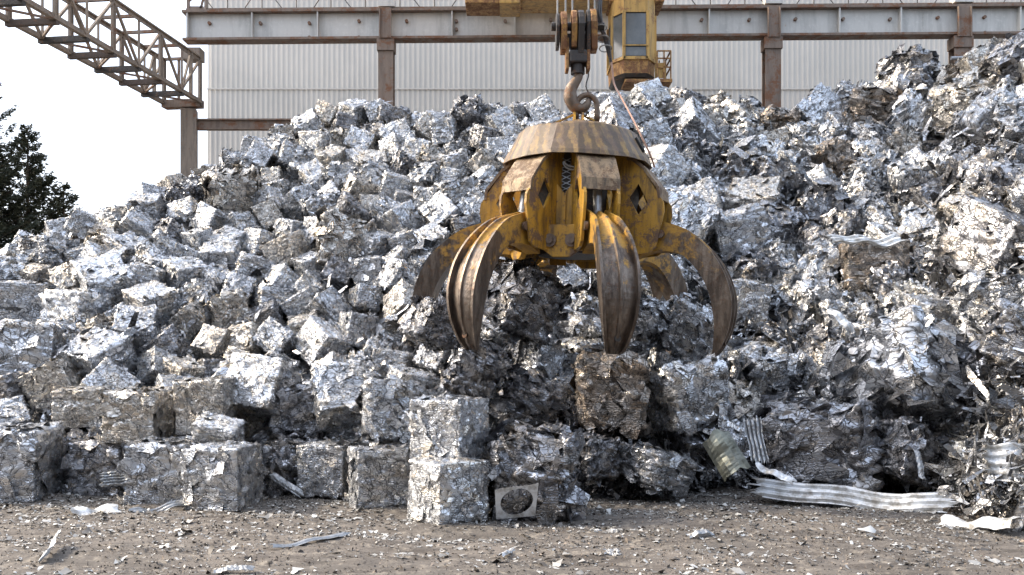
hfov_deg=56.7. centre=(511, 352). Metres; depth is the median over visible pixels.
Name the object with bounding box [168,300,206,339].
scrap bale
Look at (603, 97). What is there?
scrap bale
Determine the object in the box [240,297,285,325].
scrap bale
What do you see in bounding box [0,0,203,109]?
lattice truss
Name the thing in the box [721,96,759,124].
scrap bale
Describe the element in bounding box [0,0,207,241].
sky
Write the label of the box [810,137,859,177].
scrap bale
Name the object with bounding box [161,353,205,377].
scrap bale
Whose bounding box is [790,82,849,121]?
scrap bale
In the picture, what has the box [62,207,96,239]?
scrap bale
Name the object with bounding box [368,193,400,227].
scrap bale
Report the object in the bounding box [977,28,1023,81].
scrap bale
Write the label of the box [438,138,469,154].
scrap bale
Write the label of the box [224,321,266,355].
scrap bale
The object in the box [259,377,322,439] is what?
scrap bale
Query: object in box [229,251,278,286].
scrap bale
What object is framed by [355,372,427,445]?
scrap bale
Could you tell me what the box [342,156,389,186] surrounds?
scrap bale
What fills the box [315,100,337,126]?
scrap bale
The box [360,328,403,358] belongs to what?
scrap bale
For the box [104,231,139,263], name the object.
scrap bale
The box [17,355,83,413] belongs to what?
scrap bale
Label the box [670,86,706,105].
scrap bale
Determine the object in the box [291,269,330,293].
scrap bale
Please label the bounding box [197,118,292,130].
tie beam
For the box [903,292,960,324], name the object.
scrap bale
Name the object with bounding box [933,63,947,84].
scrap bale
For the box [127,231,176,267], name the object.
scrap bale
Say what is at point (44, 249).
scrap bale
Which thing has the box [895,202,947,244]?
scrap bale
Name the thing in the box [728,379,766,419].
scrap bale
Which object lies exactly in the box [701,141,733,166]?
scrap bale
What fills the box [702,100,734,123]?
scrap bale
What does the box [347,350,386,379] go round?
scrap bale
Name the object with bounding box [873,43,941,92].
scrap bale
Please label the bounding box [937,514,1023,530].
metal sheet
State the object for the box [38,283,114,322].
scrap bale
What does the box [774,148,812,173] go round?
scrap bale
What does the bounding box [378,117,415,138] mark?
scrap bale
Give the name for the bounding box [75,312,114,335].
scrap bale
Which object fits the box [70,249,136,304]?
scrap bale
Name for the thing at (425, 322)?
scrap bale
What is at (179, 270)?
scrap bale
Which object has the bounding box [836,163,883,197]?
scrap bale
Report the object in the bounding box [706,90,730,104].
scrap bale
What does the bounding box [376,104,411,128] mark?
scrap bale
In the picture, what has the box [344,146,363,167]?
scrap bale
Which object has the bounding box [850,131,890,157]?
scrap bale
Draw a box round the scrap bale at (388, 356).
[371,347,415,379]
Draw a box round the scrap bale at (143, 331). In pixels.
[108,304,158,353]
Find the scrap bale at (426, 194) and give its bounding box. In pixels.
[412,185,439,213]
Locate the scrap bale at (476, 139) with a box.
[466,122,500,148]
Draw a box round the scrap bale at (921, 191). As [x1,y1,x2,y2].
[899,175,956,210]
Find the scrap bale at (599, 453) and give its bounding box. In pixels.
[573,428,620,486]
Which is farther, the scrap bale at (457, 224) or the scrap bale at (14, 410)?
the scrap bale at (457, 224)
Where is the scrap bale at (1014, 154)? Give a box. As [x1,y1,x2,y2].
[997,144,1023,163]
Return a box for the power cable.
[596,0,654,167]
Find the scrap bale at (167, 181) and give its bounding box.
[156,173,186,188]
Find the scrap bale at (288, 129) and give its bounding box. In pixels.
[268,123,294,139]
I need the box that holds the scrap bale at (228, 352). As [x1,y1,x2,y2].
[221,345,250,365]
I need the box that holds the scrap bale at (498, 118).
[483,106,518,129]
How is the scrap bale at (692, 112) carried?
on the scrap bed
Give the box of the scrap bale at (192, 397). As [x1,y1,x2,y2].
[169,374,249,435]
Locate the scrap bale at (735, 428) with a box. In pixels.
[715,415,761,471]
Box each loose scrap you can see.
[0,73,1023,518]
[27,379,1023,528]
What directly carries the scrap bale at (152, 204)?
on the scrap bed
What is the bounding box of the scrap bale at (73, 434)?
[61,428,96,483]
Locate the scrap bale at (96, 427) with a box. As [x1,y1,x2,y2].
[85,416,102,434]
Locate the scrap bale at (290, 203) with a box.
[280,182,316,220]
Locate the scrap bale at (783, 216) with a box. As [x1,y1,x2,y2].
[746,196,805,239]
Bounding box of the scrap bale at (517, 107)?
[510,101,531,121]
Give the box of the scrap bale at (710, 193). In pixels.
[670,176,724,211]
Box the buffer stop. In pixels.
[187,0,207,8]
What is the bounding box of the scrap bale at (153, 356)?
[135,345,176,383]
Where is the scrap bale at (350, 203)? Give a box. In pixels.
[334,190,371,220]
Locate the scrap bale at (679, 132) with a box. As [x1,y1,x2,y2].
[669,124,705,152]
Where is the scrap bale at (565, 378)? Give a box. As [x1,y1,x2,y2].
[550,369,574,391]
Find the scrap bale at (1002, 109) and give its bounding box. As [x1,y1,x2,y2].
[990,95,1023,137]
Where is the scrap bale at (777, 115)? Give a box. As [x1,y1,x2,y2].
[759,104,801,130]
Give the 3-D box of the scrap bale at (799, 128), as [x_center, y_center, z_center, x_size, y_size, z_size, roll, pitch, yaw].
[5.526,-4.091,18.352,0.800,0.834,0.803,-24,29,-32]
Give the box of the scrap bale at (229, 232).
[204,225,245,244]
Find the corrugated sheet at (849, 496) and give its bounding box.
[746,478,959,512]
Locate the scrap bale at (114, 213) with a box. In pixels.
[94,205,126,221]
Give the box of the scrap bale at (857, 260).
[837,233,915,298]
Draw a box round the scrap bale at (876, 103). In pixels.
[841,81,902,128]
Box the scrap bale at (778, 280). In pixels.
[771,267,795,289]
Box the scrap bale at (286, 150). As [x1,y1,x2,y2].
[275,139,304,167]
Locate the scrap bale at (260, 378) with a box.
[226,352,306,422]
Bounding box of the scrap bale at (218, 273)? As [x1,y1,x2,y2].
[199,262,234,290]
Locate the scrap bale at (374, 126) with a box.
[358,119,386,143]
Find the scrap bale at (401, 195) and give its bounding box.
[394,187,413,203]
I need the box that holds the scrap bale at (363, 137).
[342,125,375,149]
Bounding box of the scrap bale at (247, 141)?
[240,134,266,152]
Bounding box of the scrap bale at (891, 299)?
[877,276,944,308]
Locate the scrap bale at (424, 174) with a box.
[408,160,439,190]
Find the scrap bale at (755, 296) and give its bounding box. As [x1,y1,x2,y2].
[732,276,775,328]
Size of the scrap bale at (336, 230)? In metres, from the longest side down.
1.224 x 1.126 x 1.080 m
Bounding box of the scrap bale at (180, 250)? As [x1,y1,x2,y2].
[171,242,199,257]
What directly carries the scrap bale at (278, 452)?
on the ground
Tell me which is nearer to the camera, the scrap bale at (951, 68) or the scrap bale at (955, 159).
the scrap bale at (955, 159)
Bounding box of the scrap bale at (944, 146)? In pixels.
[919,139,961,177]
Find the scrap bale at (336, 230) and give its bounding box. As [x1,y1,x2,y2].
[308,204,376,266]
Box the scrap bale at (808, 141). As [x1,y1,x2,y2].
[786,130,825,158]
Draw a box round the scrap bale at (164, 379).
[155,372,197,386]
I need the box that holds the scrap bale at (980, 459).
[953,438,986,498]
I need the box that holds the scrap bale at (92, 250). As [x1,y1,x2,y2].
[76,240,108,259]
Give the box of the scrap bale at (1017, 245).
[1005,233,1023,265]
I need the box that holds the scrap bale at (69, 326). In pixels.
[54,316,77,341]
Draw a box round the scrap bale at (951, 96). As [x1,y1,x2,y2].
[928,67,996,137]
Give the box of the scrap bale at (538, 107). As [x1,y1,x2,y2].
[525,93,561,120]
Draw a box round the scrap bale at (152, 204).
[124,192,164,219]
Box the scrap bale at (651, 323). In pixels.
[601,291,672,357]
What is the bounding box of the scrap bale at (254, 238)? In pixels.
[240,226,277,258]
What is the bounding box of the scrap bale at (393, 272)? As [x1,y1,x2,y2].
[372,256,419,297]
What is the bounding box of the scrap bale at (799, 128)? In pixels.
[778,117,818,139]
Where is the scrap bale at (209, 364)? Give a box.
[197,357,223,377]
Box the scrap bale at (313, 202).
[299,190,340,216]
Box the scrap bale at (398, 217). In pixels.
[375,200,425,232]
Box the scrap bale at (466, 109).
[449,93,487,131]
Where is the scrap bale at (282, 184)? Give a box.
[262,178,291,195]
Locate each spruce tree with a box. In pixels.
[0,82,44,248]
[0,123,65,239]
[0,148,27,247]
[39,182,82,232]
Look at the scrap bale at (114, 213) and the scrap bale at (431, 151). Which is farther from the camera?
the scrap bale at (431, 151)
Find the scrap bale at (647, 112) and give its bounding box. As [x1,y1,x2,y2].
[631,103,657,121]
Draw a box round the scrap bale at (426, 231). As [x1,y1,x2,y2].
[413,221,449,251]
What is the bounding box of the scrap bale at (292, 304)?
[279,286,314,316]
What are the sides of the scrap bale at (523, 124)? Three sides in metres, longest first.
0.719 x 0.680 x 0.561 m
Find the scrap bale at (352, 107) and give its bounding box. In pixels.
[338,98,368,125]
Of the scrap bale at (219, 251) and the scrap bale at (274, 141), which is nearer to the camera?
the scrap bale at (219, 251)
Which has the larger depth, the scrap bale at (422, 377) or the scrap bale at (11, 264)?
the scrap bale at (11, 264)
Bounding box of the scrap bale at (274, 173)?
[260,166,286,182]
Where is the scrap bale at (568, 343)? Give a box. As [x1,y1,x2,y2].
[553,336,603,353]
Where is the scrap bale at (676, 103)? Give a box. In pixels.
[660,97,686,116]
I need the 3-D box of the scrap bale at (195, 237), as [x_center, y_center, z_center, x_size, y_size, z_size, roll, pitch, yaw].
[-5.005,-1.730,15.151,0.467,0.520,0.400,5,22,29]
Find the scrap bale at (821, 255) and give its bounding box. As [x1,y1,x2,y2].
[790,235,840,278]
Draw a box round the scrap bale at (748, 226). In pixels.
[709,202,773,264]
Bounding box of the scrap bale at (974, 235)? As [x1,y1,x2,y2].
[929,192,1023,274]
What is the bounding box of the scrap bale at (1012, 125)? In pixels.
[994,102,1023,147]
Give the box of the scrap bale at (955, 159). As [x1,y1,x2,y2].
[943,143,977,185]
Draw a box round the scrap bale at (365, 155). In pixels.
[358,149,387,164]
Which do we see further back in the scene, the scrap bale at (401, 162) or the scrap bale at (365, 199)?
the scrap bale at (401, 162)
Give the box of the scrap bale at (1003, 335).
[975,294,1023,380]
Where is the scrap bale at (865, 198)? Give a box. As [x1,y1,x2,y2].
[849,186,892,215]
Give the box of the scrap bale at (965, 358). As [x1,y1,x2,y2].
[956,333,1013,391]
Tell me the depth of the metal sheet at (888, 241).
12.61 m
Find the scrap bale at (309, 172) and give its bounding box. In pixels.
[297,158,324,184]
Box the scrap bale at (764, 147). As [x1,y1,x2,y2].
[734,134,787,168]
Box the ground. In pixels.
[0,486,1023,574]
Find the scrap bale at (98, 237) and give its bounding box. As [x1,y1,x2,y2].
[81,226,119,244]
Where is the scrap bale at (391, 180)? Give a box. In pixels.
[378,169,410,197]
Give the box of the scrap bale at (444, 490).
[405,452,493,525]
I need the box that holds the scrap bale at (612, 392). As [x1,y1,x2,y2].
[569,344,653,442]
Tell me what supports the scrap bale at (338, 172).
on the scrap bed
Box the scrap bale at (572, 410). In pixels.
[561,394,582,432]
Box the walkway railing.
[208,0,1020,7]
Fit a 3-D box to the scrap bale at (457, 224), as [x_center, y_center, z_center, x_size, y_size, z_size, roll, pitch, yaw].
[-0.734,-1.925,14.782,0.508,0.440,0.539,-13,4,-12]
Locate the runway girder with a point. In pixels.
(691, 22)
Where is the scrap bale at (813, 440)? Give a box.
[751,387,895,491]
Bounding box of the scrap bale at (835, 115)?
[824,110,845,124]
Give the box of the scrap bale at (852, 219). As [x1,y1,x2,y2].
[824,206,868,244]
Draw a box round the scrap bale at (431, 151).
[416,142,448,171]
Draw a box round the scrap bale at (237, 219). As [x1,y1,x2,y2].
[223,211,259,230]
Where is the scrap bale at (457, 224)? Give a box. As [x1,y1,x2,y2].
[448,213,480,235]
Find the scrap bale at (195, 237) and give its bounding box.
[180,226,213,248]
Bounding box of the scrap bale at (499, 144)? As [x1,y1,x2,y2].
[483,135,515,163]
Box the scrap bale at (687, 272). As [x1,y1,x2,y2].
[670,253,700,288]
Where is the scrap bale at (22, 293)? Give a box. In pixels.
[0,277,53,321]
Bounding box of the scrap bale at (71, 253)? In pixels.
[63,243,84,260]
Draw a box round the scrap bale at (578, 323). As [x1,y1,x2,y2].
[555,306,602,338]
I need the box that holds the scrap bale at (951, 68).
[943,61,959,78]
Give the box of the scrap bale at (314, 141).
[298,128,334,157]
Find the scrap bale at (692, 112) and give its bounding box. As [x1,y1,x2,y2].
[667,95,722,144]
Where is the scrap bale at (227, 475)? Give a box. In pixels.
[176,440,268,511]
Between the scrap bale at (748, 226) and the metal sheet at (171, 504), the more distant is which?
the scrap bale at (748, 226)
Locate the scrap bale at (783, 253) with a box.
[760,237,798,271]
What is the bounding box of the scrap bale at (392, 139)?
[378,132,405,163]
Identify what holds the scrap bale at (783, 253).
on the scrap bed
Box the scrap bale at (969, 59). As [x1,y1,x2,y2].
[957,35,1002,75]
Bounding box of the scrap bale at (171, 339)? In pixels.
[136,323,191,356]
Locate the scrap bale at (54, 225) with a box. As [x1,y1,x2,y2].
[41,217,75,240]
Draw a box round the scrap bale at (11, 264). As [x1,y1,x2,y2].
[0,251,32,280]
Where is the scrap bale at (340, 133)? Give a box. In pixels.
[326,126,349,146]
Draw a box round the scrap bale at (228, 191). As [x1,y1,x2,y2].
[194,159,269,215]
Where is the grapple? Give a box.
[413,92,737,356]
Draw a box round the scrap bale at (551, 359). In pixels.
[501,339,578,379]
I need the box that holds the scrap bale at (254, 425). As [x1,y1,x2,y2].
[244,420,271,441]
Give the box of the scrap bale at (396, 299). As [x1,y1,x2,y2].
[381,278,413,327]
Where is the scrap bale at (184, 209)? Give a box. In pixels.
[166,195,197,226]
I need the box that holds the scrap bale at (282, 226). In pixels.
[272,217,302,236]
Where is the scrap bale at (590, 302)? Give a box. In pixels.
[565,289,598,317]
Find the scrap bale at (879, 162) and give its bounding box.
[843,147,900,194]
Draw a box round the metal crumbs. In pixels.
[0,485,1023,574]
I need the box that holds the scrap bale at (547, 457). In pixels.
[484,413,589,525]
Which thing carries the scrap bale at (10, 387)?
on the scrap bed
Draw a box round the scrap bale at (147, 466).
[116,435,192,505]
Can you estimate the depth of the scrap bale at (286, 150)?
17.43 m
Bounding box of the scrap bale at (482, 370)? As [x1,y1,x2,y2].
[437,334,512,398]
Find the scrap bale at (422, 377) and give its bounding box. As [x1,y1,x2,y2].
[385,365,440,390]
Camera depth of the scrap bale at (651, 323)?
11.49 m
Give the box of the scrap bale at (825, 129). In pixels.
[813,118,852,138]
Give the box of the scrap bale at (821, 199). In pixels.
[792,178,861,227]
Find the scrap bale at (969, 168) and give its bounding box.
[951,142,998,189]
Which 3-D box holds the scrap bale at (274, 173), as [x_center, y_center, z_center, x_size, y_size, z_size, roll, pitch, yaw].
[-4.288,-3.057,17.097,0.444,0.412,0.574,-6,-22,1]
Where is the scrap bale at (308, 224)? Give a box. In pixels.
[301,215,316,247]
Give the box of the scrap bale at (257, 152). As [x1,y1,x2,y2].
[244,139,274,173]
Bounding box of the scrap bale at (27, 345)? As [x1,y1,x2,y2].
[0,318,66,374]
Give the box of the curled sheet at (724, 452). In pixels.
[702,429,750,480]
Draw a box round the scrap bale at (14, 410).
[0,395,34,424]
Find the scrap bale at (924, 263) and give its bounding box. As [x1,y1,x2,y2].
[909,244,948,283]
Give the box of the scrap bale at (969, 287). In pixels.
[946,266,1023,334]
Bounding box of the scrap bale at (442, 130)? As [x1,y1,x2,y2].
[428,116,459,146]
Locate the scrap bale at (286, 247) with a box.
[258,230,309,267]
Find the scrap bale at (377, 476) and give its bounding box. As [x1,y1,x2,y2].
[342,443,410,508]
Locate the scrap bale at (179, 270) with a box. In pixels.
[160,255,208,288]
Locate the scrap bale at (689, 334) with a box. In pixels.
[655,292,713,363]
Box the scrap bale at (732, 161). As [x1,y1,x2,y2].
[707,148,754,182]
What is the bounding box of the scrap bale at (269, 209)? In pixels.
[251,196,283,230]
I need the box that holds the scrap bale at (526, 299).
[483,257,571,347]
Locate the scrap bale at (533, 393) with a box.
[488,364,575,425]
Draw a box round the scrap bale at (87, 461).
[60,434,124,495]
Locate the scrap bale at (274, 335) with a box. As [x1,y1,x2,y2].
[253,316,297,357]
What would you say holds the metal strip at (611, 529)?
on the ground
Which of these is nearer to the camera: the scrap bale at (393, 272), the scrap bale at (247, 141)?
the scrap bale at (393, 272)
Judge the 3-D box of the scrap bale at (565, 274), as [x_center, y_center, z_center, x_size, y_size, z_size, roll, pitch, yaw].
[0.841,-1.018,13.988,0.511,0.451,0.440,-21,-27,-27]
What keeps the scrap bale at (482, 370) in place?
on the scrap bale at (450, 426)
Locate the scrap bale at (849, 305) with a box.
[814,291,873,335]
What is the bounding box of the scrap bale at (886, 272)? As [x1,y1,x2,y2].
[859,259,913,304]
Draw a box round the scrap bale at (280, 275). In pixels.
[259,262,299,288]
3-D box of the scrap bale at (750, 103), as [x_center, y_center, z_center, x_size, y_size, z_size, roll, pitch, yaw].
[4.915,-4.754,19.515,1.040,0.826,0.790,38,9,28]
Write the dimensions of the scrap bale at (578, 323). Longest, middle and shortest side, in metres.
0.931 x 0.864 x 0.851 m
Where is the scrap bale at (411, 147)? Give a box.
[401,137,431,160]
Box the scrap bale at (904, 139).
[884,123,929,156]
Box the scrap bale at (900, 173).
[881,160,936,204]
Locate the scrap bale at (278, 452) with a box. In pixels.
[249,427,318,496]
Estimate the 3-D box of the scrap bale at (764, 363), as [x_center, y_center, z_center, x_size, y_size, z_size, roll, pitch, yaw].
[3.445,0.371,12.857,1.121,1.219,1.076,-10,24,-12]
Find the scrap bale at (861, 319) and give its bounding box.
[841,297,897,339]
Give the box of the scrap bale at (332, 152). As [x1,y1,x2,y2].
[315,144,346,166]
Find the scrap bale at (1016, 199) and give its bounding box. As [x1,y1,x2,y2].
[1002,163,1023,212]
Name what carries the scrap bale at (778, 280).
on the scrap bed
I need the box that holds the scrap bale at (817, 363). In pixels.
[802,349,824,395]
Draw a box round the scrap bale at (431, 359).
[412,342,457,378]
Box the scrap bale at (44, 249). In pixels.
[16,233,79,267]
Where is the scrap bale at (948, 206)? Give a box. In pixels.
[936,185,981,225]
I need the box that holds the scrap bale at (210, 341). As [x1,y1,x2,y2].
[190,323,230,360]
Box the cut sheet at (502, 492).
[495,483,538,518]
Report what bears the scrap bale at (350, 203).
on the scrap bed
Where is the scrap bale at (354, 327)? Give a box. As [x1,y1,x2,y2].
[338,310,379,348]
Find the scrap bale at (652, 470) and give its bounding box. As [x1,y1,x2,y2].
[618,439,697,496]
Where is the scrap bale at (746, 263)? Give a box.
[722,247,779,280]
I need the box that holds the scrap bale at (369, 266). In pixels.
[349,254,383,285]
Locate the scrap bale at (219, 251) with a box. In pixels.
[198,239,241,270]
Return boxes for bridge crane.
[465,0,671,90]
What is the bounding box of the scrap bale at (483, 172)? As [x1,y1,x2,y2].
[472,164,498,182]
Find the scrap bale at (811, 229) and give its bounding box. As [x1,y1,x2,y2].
[789,216,844,255]
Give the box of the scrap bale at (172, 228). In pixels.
[152,217,186,243]
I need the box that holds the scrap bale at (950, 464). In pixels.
[929,434,968,489]
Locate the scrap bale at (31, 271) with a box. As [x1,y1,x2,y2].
[16,261,51,280]
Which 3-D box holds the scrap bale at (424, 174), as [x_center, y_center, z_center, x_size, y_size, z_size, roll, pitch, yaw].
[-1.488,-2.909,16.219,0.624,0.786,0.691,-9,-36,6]
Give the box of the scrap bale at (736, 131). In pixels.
[716,114,764,147]
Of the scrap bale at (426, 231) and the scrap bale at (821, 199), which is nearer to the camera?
the scrap bale at (426, 231)
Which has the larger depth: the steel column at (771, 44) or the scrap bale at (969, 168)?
the steel column at (771, 44)
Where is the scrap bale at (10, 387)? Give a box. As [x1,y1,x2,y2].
[0,368,29,406]
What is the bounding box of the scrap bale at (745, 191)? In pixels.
[722,175,781,209]
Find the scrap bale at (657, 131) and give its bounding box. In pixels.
[632,117,677,150]
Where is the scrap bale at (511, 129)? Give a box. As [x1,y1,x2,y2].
[499,121,520,139]
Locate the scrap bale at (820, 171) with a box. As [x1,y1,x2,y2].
[795,162,839,197]
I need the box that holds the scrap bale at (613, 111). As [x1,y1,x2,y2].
[584,96,640,130]
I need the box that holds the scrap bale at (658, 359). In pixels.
[647,346,676,371]
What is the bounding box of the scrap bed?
[28,80,1023,532]
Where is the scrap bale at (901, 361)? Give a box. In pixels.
[817,304,981,436]
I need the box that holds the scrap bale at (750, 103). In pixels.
[739,94,766,120]
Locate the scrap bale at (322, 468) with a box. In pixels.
[294,436,359,498]
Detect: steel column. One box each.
[180,47,204,177]
[377,0,395,106]
[761,0,782,108]
[947,0,973,63]
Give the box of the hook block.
[551,0,604,113]
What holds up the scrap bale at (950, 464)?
on the scrap bed
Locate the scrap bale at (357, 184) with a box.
[341,173,379,197]
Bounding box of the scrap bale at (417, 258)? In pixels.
[407,245,432,268]
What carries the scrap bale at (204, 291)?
on the scrap bed
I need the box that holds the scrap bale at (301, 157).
[284,149,314,178]
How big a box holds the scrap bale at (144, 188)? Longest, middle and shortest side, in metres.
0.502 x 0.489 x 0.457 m
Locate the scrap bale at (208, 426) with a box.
[186,411,247,443]
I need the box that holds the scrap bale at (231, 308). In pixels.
[203,289,252,328]
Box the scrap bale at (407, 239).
[387,226,416,252]
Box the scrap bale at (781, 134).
[755,127,789,142]
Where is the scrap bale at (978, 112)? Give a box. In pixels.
[954,87,1017,145]
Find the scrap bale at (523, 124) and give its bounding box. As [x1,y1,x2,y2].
[516,117,544,131]
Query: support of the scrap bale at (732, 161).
on the scrap bed
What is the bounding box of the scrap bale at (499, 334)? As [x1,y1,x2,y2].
[480,315,510,347]
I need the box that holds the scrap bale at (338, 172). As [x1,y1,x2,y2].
[320,160,359,191]
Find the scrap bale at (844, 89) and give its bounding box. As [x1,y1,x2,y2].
[833,79,878,107]
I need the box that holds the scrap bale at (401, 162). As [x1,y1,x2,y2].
[388,149,417,175]
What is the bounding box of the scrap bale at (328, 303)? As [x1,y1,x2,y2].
[300,285,350,321]
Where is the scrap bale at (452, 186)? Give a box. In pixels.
[433,173,476,202]
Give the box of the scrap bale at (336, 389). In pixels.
[310,359,365,432]
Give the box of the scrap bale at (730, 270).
[689,266,739,307]
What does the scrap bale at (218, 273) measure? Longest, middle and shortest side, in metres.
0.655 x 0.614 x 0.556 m
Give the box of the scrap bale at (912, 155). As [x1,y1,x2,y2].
[900,146,925,164]
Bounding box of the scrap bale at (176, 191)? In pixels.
[164,182,202,203]
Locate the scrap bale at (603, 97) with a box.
[583,90,629,106]
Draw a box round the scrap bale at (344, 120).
[331,111,358,129]
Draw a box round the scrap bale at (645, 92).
[629,77,671,108]
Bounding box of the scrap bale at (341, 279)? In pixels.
[320,254,352,288]
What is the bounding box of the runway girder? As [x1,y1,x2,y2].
[181,2,1023,44]
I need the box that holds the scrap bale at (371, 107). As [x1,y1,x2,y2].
[363,98,383,123]
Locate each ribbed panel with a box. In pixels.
[743,415,768,463]
[948,440,964,459]
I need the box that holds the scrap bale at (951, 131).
[945,107,969,148]
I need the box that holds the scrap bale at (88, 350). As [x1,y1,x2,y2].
[56,326,140,376]
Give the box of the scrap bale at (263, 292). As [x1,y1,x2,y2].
[251,283,292,313]
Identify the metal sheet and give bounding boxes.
[99,471,129,486]
[128,500,186,512]
[827,234,904,247]
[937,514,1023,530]
[981,442,1023,482]
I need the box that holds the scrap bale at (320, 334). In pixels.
[294,315,353,365]
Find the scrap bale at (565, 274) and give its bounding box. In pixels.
[556,264,588,298]
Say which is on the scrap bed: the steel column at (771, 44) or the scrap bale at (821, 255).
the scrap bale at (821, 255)
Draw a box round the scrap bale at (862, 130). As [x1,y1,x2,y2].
[850,116,894,142]
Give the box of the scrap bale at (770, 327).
[753,320,800,352]
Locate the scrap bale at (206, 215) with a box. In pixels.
[188,200,227,230]
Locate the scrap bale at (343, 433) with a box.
[322,427,360,440]
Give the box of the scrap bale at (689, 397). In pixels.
[647,353,735,441]
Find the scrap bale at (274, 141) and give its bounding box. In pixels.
[263,132,298,161]
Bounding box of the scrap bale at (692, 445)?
[660,425,723,465]
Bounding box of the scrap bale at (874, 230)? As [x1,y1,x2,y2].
[863,221,899,238]
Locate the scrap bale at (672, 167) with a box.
[644,143,692,190]
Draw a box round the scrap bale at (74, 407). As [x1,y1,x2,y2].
[50,384,112,429]
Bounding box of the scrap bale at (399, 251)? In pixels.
[381,245,410,264]
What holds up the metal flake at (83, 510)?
on the ground
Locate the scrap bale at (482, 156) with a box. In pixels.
[463,147,502,172]
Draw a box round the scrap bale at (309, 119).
[290,108,324,135]
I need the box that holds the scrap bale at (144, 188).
[135,182,167,209]
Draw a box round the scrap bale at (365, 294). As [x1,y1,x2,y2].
[348,282,382,312]
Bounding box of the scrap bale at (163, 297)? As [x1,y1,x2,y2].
[121,280,178,323]
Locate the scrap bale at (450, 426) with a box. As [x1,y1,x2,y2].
[406,394,490,463]
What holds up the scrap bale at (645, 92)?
on the scrap bed
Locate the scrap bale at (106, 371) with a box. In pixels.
[79,357,143,389]
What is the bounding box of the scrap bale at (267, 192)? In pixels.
[249,185,283,205]
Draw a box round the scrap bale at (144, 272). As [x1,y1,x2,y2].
[130,260,166,283]
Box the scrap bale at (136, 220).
[116,205,157,237]
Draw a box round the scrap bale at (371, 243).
[359,229,394,256]
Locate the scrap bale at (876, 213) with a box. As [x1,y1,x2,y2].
[863,204,898,226]
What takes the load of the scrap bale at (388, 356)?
on the scrap bed
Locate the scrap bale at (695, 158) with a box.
[679,145,706,185]
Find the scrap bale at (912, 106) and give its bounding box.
[884,86,937,138]
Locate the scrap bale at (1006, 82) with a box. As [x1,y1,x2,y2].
[980,74,1017,93]
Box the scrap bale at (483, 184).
[475,174,494,194]
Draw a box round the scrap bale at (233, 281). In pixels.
[220,270,256,304]
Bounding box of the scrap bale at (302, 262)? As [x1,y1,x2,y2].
[290,250,322,276]
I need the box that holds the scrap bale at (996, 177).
[969,158,1022,205]
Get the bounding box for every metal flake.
[38,528,61,563]
[67,503,119,515]
[212,565,254,573]
[498,547,515,556]
[603,549,621,555]
[688,529,713,538]
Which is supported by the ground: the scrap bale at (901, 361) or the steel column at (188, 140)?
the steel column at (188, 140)
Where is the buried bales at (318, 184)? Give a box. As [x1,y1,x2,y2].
[0,58,1023,445]
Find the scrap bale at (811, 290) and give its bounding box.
[779,273,847,332]
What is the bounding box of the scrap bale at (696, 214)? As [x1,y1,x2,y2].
[670,187,729,245]
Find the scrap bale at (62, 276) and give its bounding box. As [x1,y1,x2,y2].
[46,259,78,289]
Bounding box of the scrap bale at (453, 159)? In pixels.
[441,147,472,174]
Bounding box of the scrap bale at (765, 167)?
[751,156,804,200]
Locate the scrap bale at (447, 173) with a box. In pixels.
[439,165,465,179]
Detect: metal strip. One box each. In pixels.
[268,532,350,547]
[269,471,303,497]
[591,528,618,531]
[755,461,796,484]
[822,308,854,335]
[913,449,925,479]
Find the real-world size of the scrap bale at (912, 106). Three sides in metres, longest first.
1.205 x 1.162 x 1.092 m
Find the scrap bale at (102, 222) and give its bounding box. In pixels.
[87,217,119,235]
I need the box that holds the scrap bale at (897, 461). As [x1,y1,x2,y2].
[875,408,948,492]
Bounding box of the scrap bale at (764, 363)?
[720,331,808,394]
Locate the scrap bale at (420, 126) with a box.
[413,112,438,140]
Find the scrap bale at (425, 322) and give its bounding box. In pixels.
[397,295,457,357]
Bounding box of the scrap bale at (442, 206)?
[418,190,462,230]
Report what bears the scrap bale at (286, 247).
on the scrap bed
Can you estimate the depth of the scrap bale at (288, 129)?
18.16 m
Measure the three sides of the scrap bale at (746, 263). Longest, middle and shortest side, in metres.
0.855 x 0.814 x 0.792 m
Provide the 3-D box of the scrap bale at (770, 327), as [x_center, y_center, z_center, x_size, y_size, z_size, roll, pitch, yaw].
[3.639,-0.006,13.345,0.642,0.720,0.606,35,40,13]
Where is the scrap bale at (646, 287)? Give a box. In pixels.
[640,266,688,296]
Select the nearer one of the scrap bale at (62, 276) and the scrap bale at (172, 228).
the scrap bale at (62, 276)
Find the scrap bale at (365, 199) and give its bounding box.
[359,193,379,209]
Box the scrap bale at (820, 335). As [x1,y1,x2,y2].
[797,323,849,355]
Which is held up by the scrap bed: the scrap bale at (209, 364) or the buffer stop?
the scrap bale at (209, 364)
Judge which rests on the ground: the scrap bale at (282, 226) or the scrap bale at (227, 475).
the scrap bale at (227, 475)
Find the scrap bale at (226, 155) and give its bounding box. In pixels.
[217,147,251,168]
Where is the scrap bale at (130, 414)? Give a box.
[95,386,174,444]
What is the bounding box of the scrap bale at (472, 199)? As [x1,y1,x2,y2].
[454,186,484,216]
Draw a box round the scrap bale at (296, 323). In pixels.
[287,310,320,354]
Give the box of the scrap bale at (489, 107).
[483,102,504,113]
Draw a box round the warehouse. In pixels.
[207,0,1023,164]
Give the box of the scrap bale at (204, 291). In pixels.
[175,278,220,308]
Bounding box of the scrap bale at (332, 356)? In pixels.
[309,350,346,380]
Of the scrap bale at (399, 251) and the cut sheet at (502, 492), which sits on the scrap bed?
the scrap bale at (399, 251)
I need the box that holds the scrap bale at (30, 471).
[0,421,65,503]
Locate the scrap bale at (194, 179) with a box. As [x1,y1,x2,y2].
[180,174,203,198]
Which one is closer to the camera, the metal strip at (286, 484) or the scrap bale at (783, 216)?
the metal strip at (286, 484)

